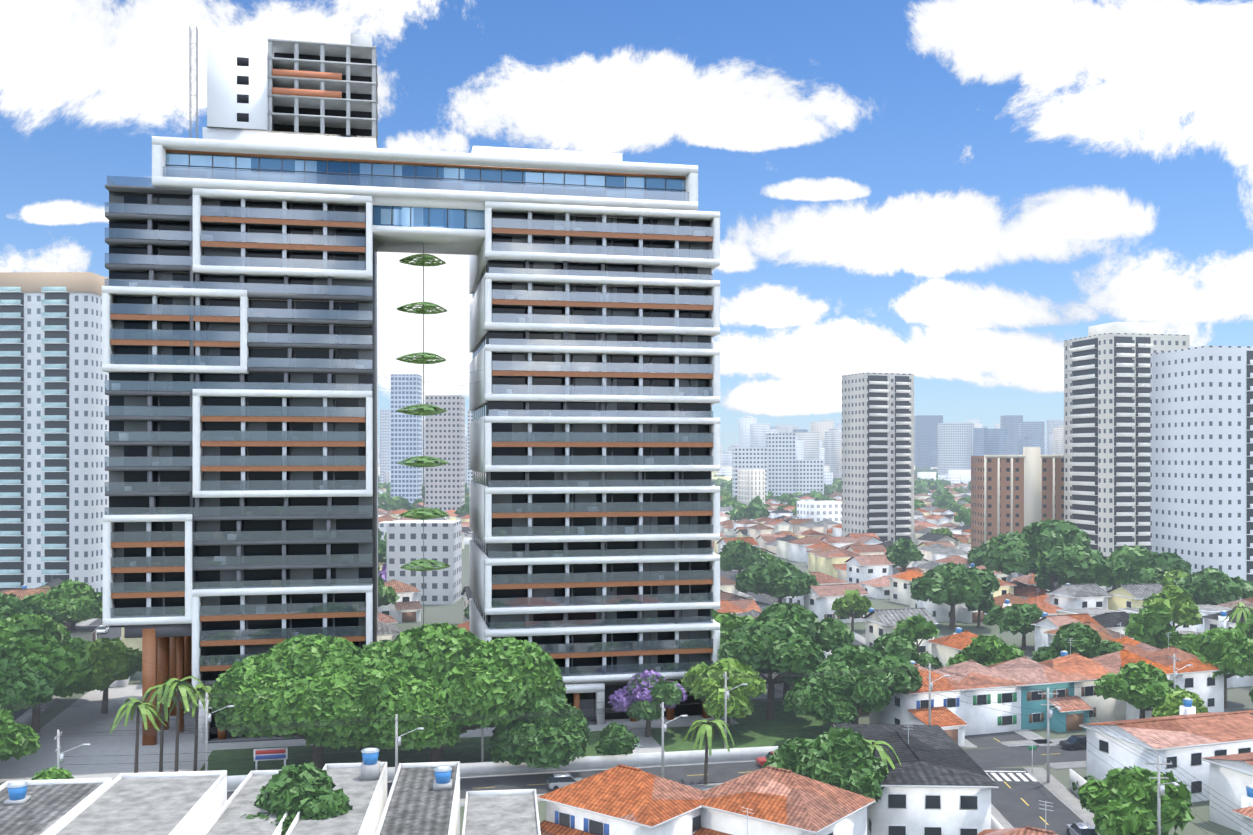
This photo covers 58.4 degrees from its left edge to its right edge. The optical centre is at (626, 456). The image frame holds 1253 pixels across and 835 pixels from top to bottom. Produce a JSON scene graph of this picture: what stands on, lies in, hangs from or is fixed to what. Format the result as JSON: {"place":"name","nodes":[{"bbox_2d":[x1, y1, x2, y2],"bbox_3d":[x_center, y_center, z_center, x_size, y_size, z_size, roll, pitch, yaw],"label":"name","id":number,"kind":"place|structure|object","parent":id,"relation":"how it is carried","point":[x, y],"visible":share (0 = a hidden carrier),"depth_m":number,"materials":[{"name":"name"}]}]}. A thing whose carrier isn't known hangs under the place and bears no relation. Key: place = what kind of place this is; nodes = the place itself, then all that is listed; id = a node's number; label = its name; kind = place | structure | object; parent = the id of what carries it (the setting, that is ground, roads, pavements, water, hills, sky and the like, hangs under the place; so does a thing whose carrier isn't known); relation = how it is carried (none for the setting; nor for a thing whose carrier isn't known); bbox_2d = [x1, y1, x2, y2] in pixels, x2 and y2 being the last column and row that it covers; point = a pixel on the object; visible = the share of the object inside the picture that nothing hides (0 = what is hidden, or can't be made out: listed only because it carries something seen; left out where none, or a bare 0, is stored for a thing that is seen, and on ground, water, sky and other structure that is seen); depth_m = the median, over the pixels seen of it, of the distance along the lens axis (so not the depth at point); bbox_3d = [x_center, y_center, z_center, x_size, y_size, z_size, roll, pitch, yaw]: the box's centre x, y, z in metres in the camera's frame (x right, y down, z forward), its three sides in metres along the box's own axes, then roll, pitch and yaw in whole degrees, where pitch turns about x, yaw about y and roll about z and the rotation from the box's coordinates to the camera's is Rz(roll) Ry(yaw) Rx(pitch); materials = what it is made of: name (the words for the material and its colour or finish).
{"place":"outdoors","nodes":[
{"label":"outdoors","id":0,"kind":"place"},
{"bbox_2d":[0,0,1252,452],"label":"sky","id":1,"kind":"structure","parent":0,"point":[948,194],"materials":[{"name":"blue"}]},
{"bbox_2d":[27,459,1252,834],"bbox_3d":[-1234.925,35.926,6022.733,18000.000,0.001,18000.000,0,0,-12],"label":"ground","id":2,"kind":"structure","parent":0,"point":[1237,697],"depth_m":173.97,"materials":[{"name":"grey concrete"}]},
{"bbox_2d":[202,33,377,620],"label":"building","id":3,"kind":"structure","parent":2,"relation":"on","point":[301,92],"depth_m":201.28,"materials":[{"name":"white paint"}]},
{"bbox_2d":[102,136,719,745],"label":"building","id":4,"kind":"structure","parent":2,"relation":"on","point":[240,338],"depth_m":146.02,"materials":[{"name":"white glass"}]},
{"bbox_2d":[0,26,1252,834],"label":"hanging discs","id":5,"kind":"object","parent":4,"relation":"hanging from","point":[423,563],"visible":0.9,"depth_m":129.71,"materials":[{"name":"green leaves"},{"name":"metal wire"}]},
{"bbox_2d":[0,570,1099,834],"bbox_3d":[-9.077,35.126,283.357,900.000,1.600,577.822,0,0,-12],"label":"ground","id":6,"kind":"structure","parent":2,"relation":"on","point":[1020,796],"depth_m":133.55,"materials":[{"name":"grey asphalt"}]},
{"bbox_2d":[0,272,1252,604],"bbox_3d":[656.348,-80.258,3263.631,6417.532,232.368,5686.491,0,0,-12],"label":"background buildings","id":7,"kind":"structure","parent":2,"relation":"on","point":[1146,442],"depth_m":282.04,"materials":[{"name":"white concrete"}]},
{"bbox_2d":[0,632,1252,834],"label":"houses","id":8,"kind":"structure","parent":2,"relation":"on","point":[938,782],"depth_m":101.25,"materials":[{"name":"white paint"}]},
{"bbox_2d":[0,463,1252,715],"bbox_3d":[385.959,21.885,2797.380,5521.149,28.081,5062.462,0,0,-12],"label":"houses","id":9,"kind":"structure","parent":2,"relation":"on","point":[838,565],"depth_m":264.15,"materials":[{"name":"paint"}]},
{"bbox_2d":[31,467,1243,784],"bbox_3d":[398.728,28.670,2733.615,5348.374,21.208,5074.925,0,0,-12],"label":"trees","id":10,"kind":"object","parent":2,"relation":"on","point":[317,757],"visible":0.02,"depth_m":145.43,"materials":[{"name":"brown plant"}]},
{"bbox_2d":[378,562,687,711],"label":"foliage","id":11,"kind":"object","parent":10,"relation":"on","point":[627,700],"visible":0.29,"depth_m":142.15,"materials":[{"name":"purple plant"}]},
{"bbox_2d":[0,473,1252,834],"bbox_3d":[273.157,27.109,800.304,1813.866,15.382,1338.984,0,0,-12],"label":"foliage","id":12,"kind":"object","parent":10,"relation":"on","point":[436,675],"visible":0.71,"depth_m":125.91,"materials":[{"name":"green plant"}]},
{"bbox_2d":[0,475,1252,834],"bbox_3d":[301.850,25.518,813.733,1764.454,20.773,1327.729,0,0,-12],"label":"foliage","id":13,"kind":"object","parent":10,"relation":"on","point":[786,637],"visible":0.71,"depth_m":149.32,"materials":[{"name":"green plant"}]},
{"bbox_2d":[76,478,1252,772],"bbox_3d":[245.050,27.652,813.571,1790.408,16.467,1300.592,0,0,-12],"label":"foliage","id":14,"kind":"object","parent":10,"relation":"on","point":[112,658],"visible":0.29,"depth_m":143.69,"materials":[{"name":"green plant"}]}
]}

